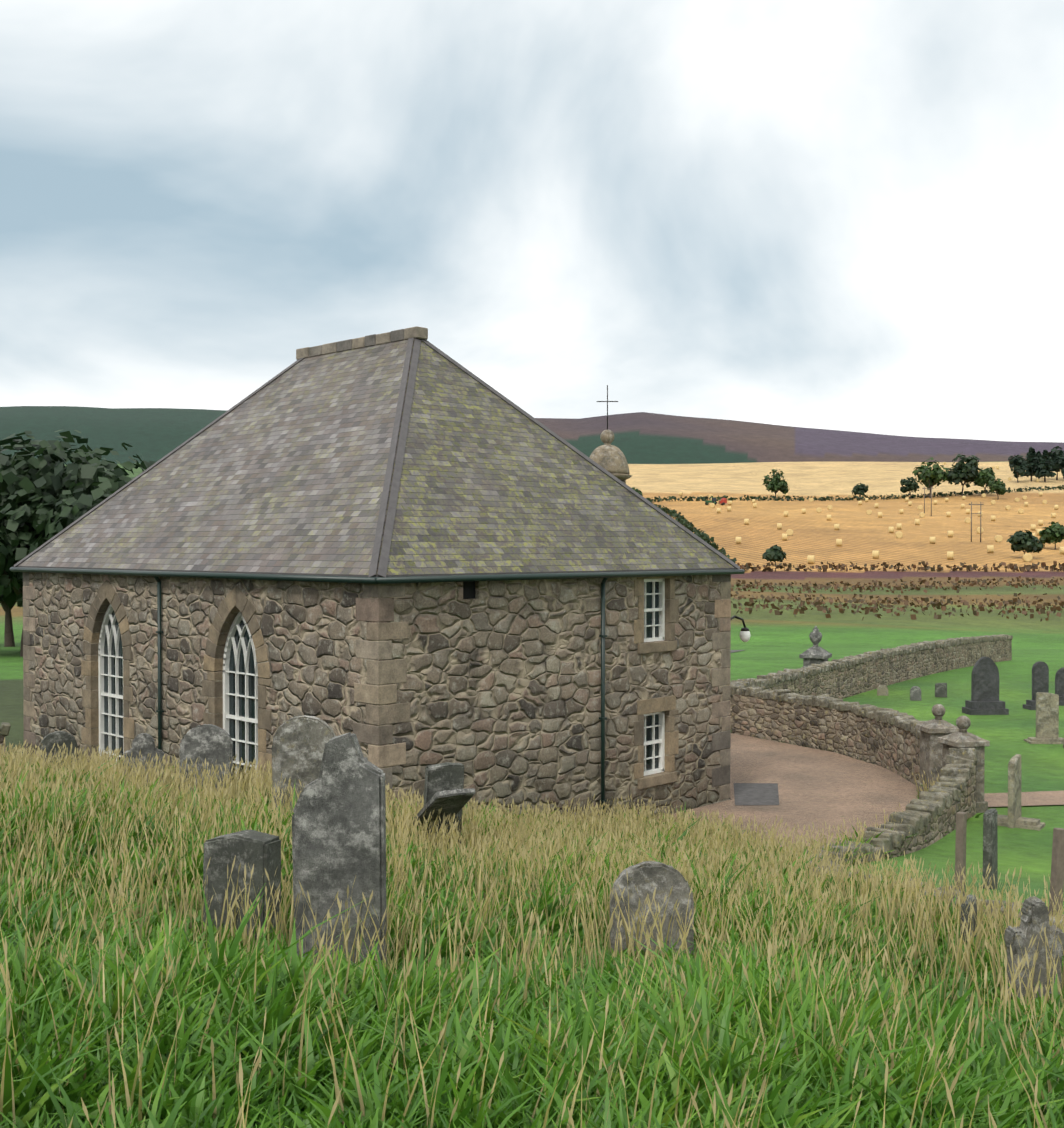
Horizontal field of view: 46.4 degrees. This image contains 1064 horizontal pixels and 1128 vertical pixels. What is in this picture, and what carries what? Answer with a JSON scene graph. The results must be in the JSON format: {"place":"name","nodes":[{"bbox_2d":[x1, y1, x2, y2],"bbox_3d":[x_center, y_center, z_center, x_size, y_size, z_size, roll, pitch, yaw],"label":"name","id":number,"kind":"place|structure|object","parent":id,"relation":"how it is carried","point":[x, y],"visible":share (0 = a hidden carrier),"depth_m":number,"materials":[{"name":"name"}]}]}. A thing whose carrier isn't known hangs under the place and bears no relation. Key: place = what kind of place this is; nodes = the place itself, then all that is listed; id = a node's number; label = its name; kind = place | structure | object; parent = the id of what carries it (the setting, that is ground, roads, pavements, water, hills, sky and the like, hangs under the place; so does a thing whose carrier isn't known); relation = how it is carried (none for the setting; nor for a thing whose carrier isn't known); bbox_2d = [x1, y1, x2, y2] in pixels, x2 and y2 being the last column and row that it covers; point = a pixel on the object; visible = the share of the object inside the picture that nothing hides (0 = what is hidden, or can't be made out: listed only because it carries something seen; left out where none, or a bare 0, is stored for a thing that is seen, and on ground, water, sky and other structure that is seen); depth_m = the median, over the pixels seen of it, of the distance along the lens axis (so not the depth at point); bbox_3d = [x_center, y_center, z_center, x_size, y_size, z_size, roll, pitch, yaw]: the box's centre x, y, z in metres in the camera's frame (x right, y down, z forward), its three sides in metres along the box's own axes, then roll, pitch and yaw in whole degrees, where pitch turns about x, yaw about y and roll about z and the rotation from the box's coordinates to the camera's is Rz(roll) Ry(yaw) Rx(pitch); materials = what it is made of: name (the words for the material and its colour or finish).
{"place":"outdoors","nodes":[
{"label":"outdoors","id":0,"kind":"place"},
{"bbox_2d":[0,406,1063,1104],"bbox_3d":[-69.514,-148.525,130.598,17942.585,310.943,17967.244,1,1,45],"label":"ground","id":1,"kind":"structure","parent":0,"point":[666,456],"depth_m":303.38,"materials":[{"name":"plant"}]},
{"bbox_2d":[0,735,5,752],"bbox_3d":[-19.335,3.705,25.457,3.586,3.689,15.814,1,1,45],"label":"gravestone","id":2,"kind":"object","parent":1,"relation":"on","point":[2,739],"depth_m":29.70,"materials":[{"name":"stone"}]},
{"bbox_2d":[0,722,10,735],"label":"boundary wall coping","id":3,"kind":"object","parent":2,"relation":"on","point":[5,728],"visible":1,"depth_m":29.71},
{"bbox_2d":[0,598,16,646],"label":"trunk","id":4,"kind":"object","parent":1,"relation":"on","point":[9,641],"visible":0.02,"depth_m":95.50,"materials":[{"name":"brown plant"}]},
{"bbox_2d":[0,440,40,566],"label":"tree","id":5,"kind":"object","parent":1,"relation":"on","point":[4,517],"depth_m":76.47,"materials":[{"name":"green plant"}]},
{"bbox_2d":[0,431,104,656],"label":"tree","id":6,"kind":"object","parent":1,"relation":"on","point":[29,543],"visible":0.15,"depth_m":70.57,"materials":[{"name":"green plant"}]},
{"bbox_2d":[40,731,77,772],"bbox_3d":[-7.659,3.319,20.099,0.575,1.228,0.151,0,4,-20],"label":"headstone","id":7,"kind":"object","parent":1,"relation":"on","point":[49,740],"visible":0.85,"depth_m":20.01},
{"bbox_2d":[0,430,127,607],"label":"tree","id":8,"kind":"object","parent":1,"relation":"on","point":[9,600],"depth_m":78.06,"materials":[{"name":"green plant"}]},
{"bbox_2d":[1,449,129,606],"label":"tree","id":9,"kind":"object","parent":1,"relation":"on","point":[118,462],"depth_m":96.51,"materials":[{"name":"green plant"}]},
{"bbox_2d":[0,438,154,546],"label":"tree","id":10,"kind":"object","parent":1,"relation":"on","point":[108,485],"visible":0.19,"depth_m":71.65,"materials":[{"name":"green plant"}]},
{"bbox_2d":[104,464,136,482],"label":"tree","id":11,"kind":"object","parent":1,"relation":"on","point":[118,480],"depth_m":82.18,"materials":[{"name":"green plant"}]},
{"bbox_2d":[123,733,163,785],"bbox_3d":[-5.812,3.159,18.580,0.592,1.249,0.152,0,1,-12],"label":"headstone","id":12,"kind":"object","parent":1,"relation":"on","point":[144,743],"visible":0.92,"depth_m":18.51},
{"bbox_2d":[179,724,232,797],"bbox_3d":[-4.609,2.991,17.573,0.733,1.440,0.150,0,-1,-6],"label":"headstone","id":13,"kind":"object","parent":1,"relation":"on","point":[211,743],"visible":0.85,"depth_m":17.52,"materials":[{"name":"stone"}]},
{"bbox_2d":[203,829,280,939],"bbox_3d":[-2.227,2.606,9.511,0.575,1.106,0.247,0,0,20],"label":"gravestone","id":14,"kind":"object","parent":1,"relation":"on","point":[260,851],"depth_m":9.41,"materials":[{"name":"stone"}]},
{"bbox_2d":[272,715,335,814],"bbox_3d":[-2.832,2.751,15.495,0.802,1.726,0.148,0,4,0],"label":"headstone","id":15,"kind":"object","parent":1,"relation":"on","point":[298,745],"visible":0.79,"depth_m":15.40,"materials":[{"name":"stone"}]},
{"bbox_2d":[292,732,386,969],"bbox_3d":[-1.294,2.102,8.365,0.627,1.948,0.136,0,3,7],"label":"gravestone","id":16,"kind":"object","parent":1,"relation":"on","point":[339,828],"depth_m":8.29,"materials":[{"name":"stone"}]},
{"bbox_2d":[23,566,730,823],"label":"kirk walls","id":17,"kind":"structure","parent":1,"relation":"on","point":[499,690],"depth_m":23.38,"materials":[{"name":"stone"}]},
{"bbox_2d":[18,338,733,574],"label":"roof","id":18,"kind":"structure","parent":17,"relation":"on","point":[285,472],"depth_m":25.10,"materials":[{"name":"stone"}]},
{"bbox_2d":[296,326,427,359],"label":"kirk ridge stones","id":19,"kind":"object","parent":18,"relation":"on","point":[417,332],"visible":0.67,"depth_m":28.02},
{"bbox_2d":[14,338,739,577],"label":"kirk roof hips","id":20,"kind":"object","parent":18,"relation":"attached to","point":[387,539],"visible":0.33,"depth_m":25.00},
{"bbox_2d":[23,572,730,806],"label":"corner quoins","id":21,"kind":"object","parent":17,"relation":"attached to","point":[386,671],"visible":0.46,"depth_m":20.51,"materials":[{"name":"stone"}]},
{"bbox_2d":[10,567,744,815],"bbox_3d":[-3.946,2.770,28.494,14.170,5.357,10.210,1,1,45],"label":"gutter and downpipes","id":22,"kind":"object","parent":17,"relation":"attached to","point":[156,575],"visible":0.75,"depth_m":24.00,"materials":[{"name":"metal"}]},
{"bbox_2d":[81,576,678,788],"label":"window surrounds","id":23,"kind":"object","parent":17,"relation":"in","point":[236,600],"depth_m":25.26,"materials":[{"name":"stone"}]},
{"bbox_2d":[98,578,664,783],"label":"window frames","id":24,"kind":"structure","parent":17,"relation":"in","point":[230,639],"depth_m":25.51,"materials":[{"name":"wood"}]},
{"bbox_2d":[104,581,658,778],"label":"window panes","id":25,"kind":"structure","parent":24,"relation":"in","point":[251,687],"depth_m":25.46,"materials":[{"name":"glass"}]},
{"bbox_2d":[463,581,474,598],"bbox_3d":[-1.252,0.441,21.842,0.340,0.336,0.376,1,1,45],"label":"wall vent","id":26,"kind":"object","parent":17,"relation":"in","point":[468,589],"visible":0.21,"depth_m":21.76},
{"bbox_2d":[731,615,748,630],"bbox_3d":[4.484,1.456,27.767,0.190,0.606,1.170,1,1,45],"label":"lamp bracket","id":27,"kind":"object","parent":17,"relation":"attached to","point":[744,628],"visible":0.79,"depth_m":28.02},
{"bbox_2d":[740,631,750,641],"bbox_3d":[4.825,1.614,28.114,0.250,0.312,0.250,1,1,45],"label":"lamp globe","id":28,"kind":"object","parent":27,"relation":"hanging from","point":[745,636],"visible":0.83,"depth_m":28.02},
{"bbox_2d":[422,762,463,848],"bbox_3d":[-1.223,3.488,16.934,0.540,1.594,0.167,0,10,-24],"label":"gravestone","id":29,"kind":"object","parent":1,"relation":"on","point":[445,776],"visible":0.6,"depth_m":16.77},
{"bbox_2d":[411,788,475,825],"bbox_3d":[-1.175,3.226,16.460,0.559,0.096,1.218,0,-29,-24],"label":"leaning gravestone","id":30,"kind":"object","parent":1,"relation":"on","point":[452,802],"depth_m":16.23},
{"bbox_2d":[0,737,1063,1127],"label":"long grass","id":31,"kind":"structure","parent":1,"relation":"on","point":[184,1078],"depth_m":6.35,"materials":[{"name":"plant"}]},
{"bbox_2d":[610,861,693,954],"bbox_3d":[0.963,2.930,9.976,0.667,1.058,0.150,0,-4,-1],"label":"headstone","id":32,"kind":"object","parent":1,"relation":"on","point":[645,877],"visible":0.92,"depth_m":9.93,"materials":[{"name":"stone"}]},
{"bbox_2d":[650,501,736,562],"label":"field hedge","id":33,"kind":"object","parent":1,"relation":"on","point":[682,520],"depth_m":337.66,"materials":[{"name":"green plant"}]},
{"bbox_2d":[705,497,726,504],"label":"tractor","id":34,"kind":"object","parent":1,"relation":"on","point":[722,501],"visible":0.85,"depth_m":467.63,"materials":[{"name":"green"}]},
{"bbox_2d":[736,537,740,543],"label":"bale","id":35,"kind":"object","parent":1,"relation":"on","point":[738,540],"visible":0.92,"depth_m":301.46,"materials":[{"name":"plant"}]},
{"bbox_2d":[762,545,786,564],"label":"tree","id":36,"kind":"object","parent":1,"relation":"on","point":[774,553],"visible":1,"depth_m":250.26,"materials":[{"name":"green plant"}]},
{"bbox_2d":[762,469,789,498],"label":"tree","id":37,"kind":"object","parent":1,"relation":"on","point":[776,484],"visible":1,"depth_m":516.57,"materials":[{"name":"green plant"}]},
{"bbox_2d":[782,534,786,540],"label":"bale","id":38,"kind":"object","parent":1,"relation":"on","point":[784,537],"visible":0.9,"depth_m":310.54,"materials":[{"name":"plant"}]},
{"bbox_2d":[655,733,919,849],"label":"gravel yard","id":39,"kind":"structure","parent":1,"relation":"on","point":[821,786],"depth_m":28.11,"materials":[{"name":"gravel"}]},
{"bbox_2d":[733,783,778,804],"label":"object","id":40,"kind":"object","parent":39,"relation":"on","point":[756,794],"visible":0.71,"depth_m":27.62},
{"bbox_2d":[786,529,792,535],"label":"bale","id":41,"kind":"object","parent":1,"relation":"on","point":[789,532],"visible":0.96,"depth_m":325.54,"materials":[{"name":"plant"}]},
{"bbox_2d":[807,555,814,563],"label":"bale","id":42,"kind":"object","parent":1,"relation":"on","point":[810,559],"visible":0.94,"depth_m":254.22,"materials":[{"name":"plant"}]},
{"bbox_2d":[799,626,831,666],"bbox_3d":[10.468,3.742,45.811,1.200,2.930,1.200,0,1,25],"label":"monument urn","id":43,"kind":"object","parent":1,"relation":"on","point":[815,654],"visible":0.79,"depth_m":45.56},
{"bbox_2d":[732,694,919,784],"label":"yard wall","id":44,"kind":"structure","parent":1,"relation":"on","point":[893,748],"depth_m":33.52,"materials":[{"name":"stone"}]},
{"bbox_2d":[730,683,925,738],"bbox_3d":[8.113,3.799,32.731,1.593,0.362,9.526,0,1,-19],"label":"wall coping","id":45,"kind":"object","parent":44,"relation":"on","point":[904,721],"visible":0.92,"depth_m":33.47,"materials":[{"name":"stone"}]},
{"bbox_2d":[834,524,839,529],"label":"bale","id":46,"kind":"object","parent":1,"relation":"on","point":[836,526],"visible":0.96,"depth_m":346.88,"materials":[{"name":"plant"}]},
{"bbox_2d":[836,539,841,545],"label":"bale","id":47,"kind":"object","parent":1,"relation":"on","point":[838,542],"visible":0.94,"depth_m":294.96,"materials":[{"name":"plant"}]},
{"bbox_2d":[646,485,1063,501],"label":"hedge","id":48,"kind":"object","parent":1,"relation":"on","point":[759,498],"depth_m":523.19,"materials":[{"name":"green plant"}]},
{"bbox_2d":[851,483,868,495],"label":"tree","id":49,"kind":"object","parent":1,"relation":"on","point":[861,489],"visible":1,"depth_m":533.48,"materials":[{"name":"green plant"}]},
{"bbox_2d":[730,640,1011,729],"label":"graveyard wall","id":50,"kind":"structure","parent":1,"relation":"on","point":[845,682],"depth_m":50.18,"materials":[{"name":"stone"}]},
{"bbox_2d":[730,634,1012,687],"bbox_3d":[15.924,3.856,52.737,7.666,1.021,36.047,1,1,45],"label":"wall coping","id":51,"kind":"object","parent":50,"relation":"on","point":[785,674],"visible":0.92,"depth_m":46.71,"materials":[{"name":"stone"}]},
{"bbox_2d":[872,551,878,558],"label":"bale","id":52,"kind":"object","parent":1,"relation":"on","point":[875,554],"visible":0.98,"depth_m":265.23,"materials":[{"name":"plant"}]},
{"bbox_2d":[877,685,887,695],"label":"gravestone","id":53,"kind":"object","parent":1,"relation":"on","point":[882,690],"visible":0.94,"depth_m":46.22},
{"bbox_2d":[731,591,1063,621],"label":"bank scrub","id":54,"kind":"object","parent":1,"relation":"on","point":[817,602],"visible":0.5,"depth_m":147.58,"materials":[{"name":"brown plant"}]},
{"bbox_2d":[731,576,1063,593],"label":"bank scrub","id":55,"kind":"object","parent":1,"relation":"on","point":[744,587],"visible":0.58,"depth_m":193.14,"materials":[{"name":"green plant"}]},
{"bbox_2d":[895,532,902,537],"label":"bale","id":56,"kind":"object","parent":1,"relation":"on","point":[898,534],"visible":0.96,"depth_m":317.93,"materials":[{"name":"plant"}]},
{"bbox_2d":[737,561,1063,571],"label":"field hedge","id":57,"kind":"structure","parent":1,"relation":"on","point":[1011,566],"depth_m":234.56,"materials":[{"name":"brown plant"}]},
{"bbox_2d":[900,477,918,498],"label":"tree","id":58,"kind":"object","parent":1,"relation":"on","point":[910,485],"visible":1,"depth_m":535.18,"materials":[{"name":"green plant"}]},
{"bbox_2d":[849,762,975,865],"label":"yard wall","id":59,"kind":"structure","parent":1,"relation":"on","point":[941,824],"depth_m":23.62,"materials":[{"name":"stone"}]},
{"bbox_2d":[793,747,976,864],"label":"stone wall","id":60,"kind":"structure","parent":59,"relation":"on","point":[947,789],"depth_m":23.12,"materials":[{"name":"stone"}]},
{"bbox_2d":[910,686,920,700],"bbox_3d":[13.836,4.815,44.767,0.394,0.823,0.130,0,1,7],"label":"lawn stone","id":61,"kind":"object","parent":1,"relation":"on","point":[915,693],"visible":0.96,"depth_m":44.71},
{"bbox_2d":[922,486,933,515],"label":"power pole","id":62,"kind":"object","parent":1,"relation":"on","point":[924,488],"visible":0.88,"depth_m":417.09,"materials":[{"name":"brown wood"}]},
{"bbox_2d":[912,457,948,497],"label":"tree","id":63,"kind":"object","parent":1,"relation":"on","point":[927,476],"visible":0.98,"depth_m":539.79,"materials":[{"name":"green plant"}]},
{"bbox_2d":[930,537,935,543],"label":"bale","id":64,"kind":"object","parent":1,"relation":"on","point":[932,540],"visible":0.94,"depth_m":301.54,"materials":[{"name":"plant"}]},
{"bbox_2d":[916,704,959,791],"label":"gate pier","id":65,"kind":"structure","parent":1,"relation":"on","point":[932,730],"depth_m":27.52,"materials":[{"name":"stone"}]},
{"bbox_2d":[935,683,946,696],"bbox_3d":[15.070,4.796,45.745,0.431,0.836,0.129,0,1,8],"label":"lawn stone","id":66,"kind":"object","parent":1,"relation":"on","point":[940,689],"visible":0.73,"depth_m":45.68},
{"bbox_2d":[947,531,952,536],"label":"bale","id":67,"kind":"object","parent":1,"relation":"on","point":[949,533],"visible":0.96,"depth_m":322.34,"materials":[{"name":"plant"}]},
{"bbox_2d":[947,551,953,559],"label":"bale","id":68,"kind":"object","parent":1,"relation":"on","point":[950,555],"visible":0.94,"depth_m":262.87,"materials":[{"name":"plant"}]},
{"bbox_2d":[955,812,966,895],"bbox_3d":[5.315,3.810,15.404,0.100,1.450,0.100,1,-1,45],"label":"gravestone","id":69,"kind":"object","parent":1,"relation":"on","point":[960,839],"visible":0.54,"depth_m":15.37,"materials":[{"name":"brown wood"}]},
{"bbox_2d":[944,453,981,495],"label":"tree","id":70,"kind":"object","parent":1,"relation":"on","point":[961,471],"visible":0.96,"depth_m":545.10,"materials":[{"name":"green plant"}]},
{"bbox_2d":[960,894,976,943],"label":"gravestone","id":71,"kind":"object","parent":1,"relation":"on","point":[968,910],"visible":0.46,"depth_m":11.26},
{"bbox_2d":[968,502,983,541],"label":"power pole","id":72,"kind":"object","parent":1,"relation":"on","point":[971,504],"visible":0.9,"depth_m":307.86,"materials":[{"name":"brown wood"}]},
{"bbox_2d":[976,527,983,533],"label":"bale","id":73,"kind":"object","parent":1,"relation":"on","point":[978,530],"visible":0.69,"depth_m":340.37,"materials":[{"name":"plant"}]},
{"bbox_2d":[974,467,995,493],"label":"tree","id":74,"kind":"object","parent":1,"relation":"on","point":[984,476],"visible":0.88,"depth_m":541.36,"materials":[{"name":"green plant"}]},
{"bbox_2d":[962,657,1008,714],"bbox_3d":[15.057,4.180,41.236,1.310,2.191,0.660,0,1,-5],"label":"gravestone","id":75,"kind":"object","parent":1,"relation":"on","point":[984,700],"visible":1,"depth_m":41.12,"materials":[{"name":"stone"}]},
{"bbox_2d":[983,808,997,889],"bbox_3d":[6.414,4.144,17.380,0.130,1.409,0.558,0,1,29],"label":"gravestone","id":76,"kind":"object","parent":1,"relation":"on","point":[990,847],"visible":0.79,"depth_m":17.16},
{"bbox_2d":[987,545,993,552],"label":"bale","id":77,"kind":"object","parent":1,"relation":"on","point":[990,548],"visible":0.96,"depth_m":278.12,"materials":[{"name":"plant"}]},
{"bbox_2d":[987,478,1005,499],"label":"tree","id":78,"kind":"object","parent":1,"relation":"on","point":[998,487],"visible":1,"depth_m":525.34,"materials":[{"name":"green plant"}]},
{"bbox_2d":[994,535,1002,541],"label":"bale","id":79,"kind":"object","parent":1,"relation":"on","point":[998,538],"visible":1,"depth_m":307.26,"materials":[{"name":"plant"}]},
{"bbox_2d":[1008,455,1027,482],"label":"skyline pine","id":80,"kind":"object","parent":1,"relation":"on","point":[1018,465],"visible":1,"depth_m":633.47,"materials":[{"name":"green plant"}]},
{"bbox_2d":[997,754,1044,830],"bbox_3d":[9.617,4.667,24.735,1.060,1.679,0.680,1,1,34],"label":"gravestone","id":81,"kind":"object","parent":1,"relation":"on","point":[1013,818],"visible":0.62,"depth_m":24.50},
{"bbox_2d":[1006,530,1043,553],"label":"tree","id":82,"kind":"object","parent":1,"relation":"on","point":[1027,541],"visible":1,"depth_m":264.40,"materials":[{"name":"green plant"}]},
{"bbox_2d":[1022,553,1032,561],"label":"bale","id":83,"kind":"object","parent":1,"relation":"on","point":[1027,557],"visible":0.96,"depth_m":257.98,"materials":[{"name":"plant"}]},
{"bbox_2d":[1024,447,1038,480],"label":"skyline pine","id":84,"kind":"object","parent":1,"relation":"on","point":[1032,460],"visible":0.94,"depth_m":643.15,"materials":[{"name":"green plant"}]},
{"bbox_2d":[1030,524,1035,529],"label":"bale","id":85,"kind":"object","parent":1,"relation":"on","point":[1032,526],"visible":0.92,"depth_m":356.11,"materials":[{"name":"plant"}]},
{"bbox_2d":[1004,896,1063,999],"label":"gravestone","id":86,"kind":"object","parent":1,"relation":"on","point":[1034,915],"visible":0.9,"depth_m":9.13,"materials":[{"name":"stone"}]},
{"bbox_2d":[1023,661,1048,709],"bbox_3d":[17.358,4.292,42.398,0.960,1.934,0.560,0,1,-8],"label":"lawn stone","id":87,"kind":"object","parent":1,"relation":"on","point":[1040,676],"visible":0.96,"depth_m":42.31,"materials":[{"name":"stone"}]},
{"bbox_2d":[1035,451,1041,478],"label":"skyline pine","id":88,"kind":"object","parent":1,"relation":"on","point":[1039,454],"visible":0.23,"depth_m":663.71,"materials":[{"name":"green plant"}]},
{"bbox_2d":[1024,692,1063,743],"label":"gravestone","id":89,"kind":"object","parent":1,"relation":"on","point":[1047,718],"depth_m":35.08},
{"bbox_2d":[1034,450,1055,481],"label":"skyline pine","id":90,"kind":"object","parent":1,"relation":"on","point":[1044,466],"visible":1,"depth_m":638.16,"materials":[{"name":"green plant"}]},
{"bbox_2d":[1039,521,1063,548],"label":"tree","id":91,"kind":"object","parent":1,"relation":"on","point":[1053,532],"visible":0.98,"depth_m":286.76,"materials":[{"name":"green plant"}]},
{"bbox_2d":[1048,446,1063,479],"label":"skyline pine","id":92,"kind":"object","parent":1,"relation":"on","point":[1057,459],"visible":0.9,"depth_m":652.23,"materials":[{"name":"green plant"}]},
{"bbox_2d":[1049,828,1063,915],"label":"gravestone","id":93,"kind":"object","parent":1,"relation":"on","point":[1057,874],"visible":0.51,"depth_m":12.87,"materials":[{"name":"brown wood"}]},
{"bbox_2d":[1055,667,1063,705],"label":"lawn stone","id":94,"kind":"object","parent":1,"relation":"on","point":[1059,683],"visible":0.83,"depth_m":43.51,"materials":[{"name":"stone"}]},
{"bbox_2d":[1059,547,1063,553],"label":"bale","id":95,"kind":"object","parent":1,"relation":"on","point":[1061,550],"visible":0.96,"depth_m":274.67,"materials":[{"name":"plant"}]},
{"bbox_3d":[0.908,2.330,33.394,5.000,8.500,4.078,1,1,45],"label":"kirk wing","id":96,"kind":"object","parent":1,"relation":"on","visible":0},
{"bbox_2d":[589,430,631,483],"bbox_3d":[2.096,-2.536,34.527,1.400,2.400,1.400,1,1,45],"label":"kirk bellcote","id":97,"kind":"object","parent":96,"relation":"on","point":[608,457],"visible":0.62,"depth_m":34.12,"materials":[{"name":"stone"}]},
{"bbox_2d":[597,385,617,429],"bbox_3d":[2.096,-4.341,34.501,0.451,1.250,0.433,1,1,45],"label":"cross","id":98,"kind":"object","parent":97,"relation":"on","point":[607,401],"visible":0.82,"depth_m":34.49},
{"bbox_2d":[0,0,1063,442],"label":"sky","id":99,"kind":"structure","parent":0,"point":[841,215],"materials":[{"name":"white"}]},
{"bbox_2d":[937,716,989,812],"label":"gate pier","id":100,"kind":"structure","parent":0,"point":[962,738],"depth_m":25.92,"materials":[{"name":"stone"}]},
{"bbox_2d":[984,791,1063,806],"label":"path","id":101,"kind":"structure","parent":0,"point":[1030,798],"depth_m":27.19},
{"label":"old kerb","id":102,"kind":"structure","parent":0,"visible":0},
{"bbox_2d":[807,853,1063,925],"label":"old kerb coping","id":103,"kind":"object","parent":102,"relation":"attached to","point":[987,903],"visible":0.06,"depth_m":14.11,"materials":[{"name":"stone"}]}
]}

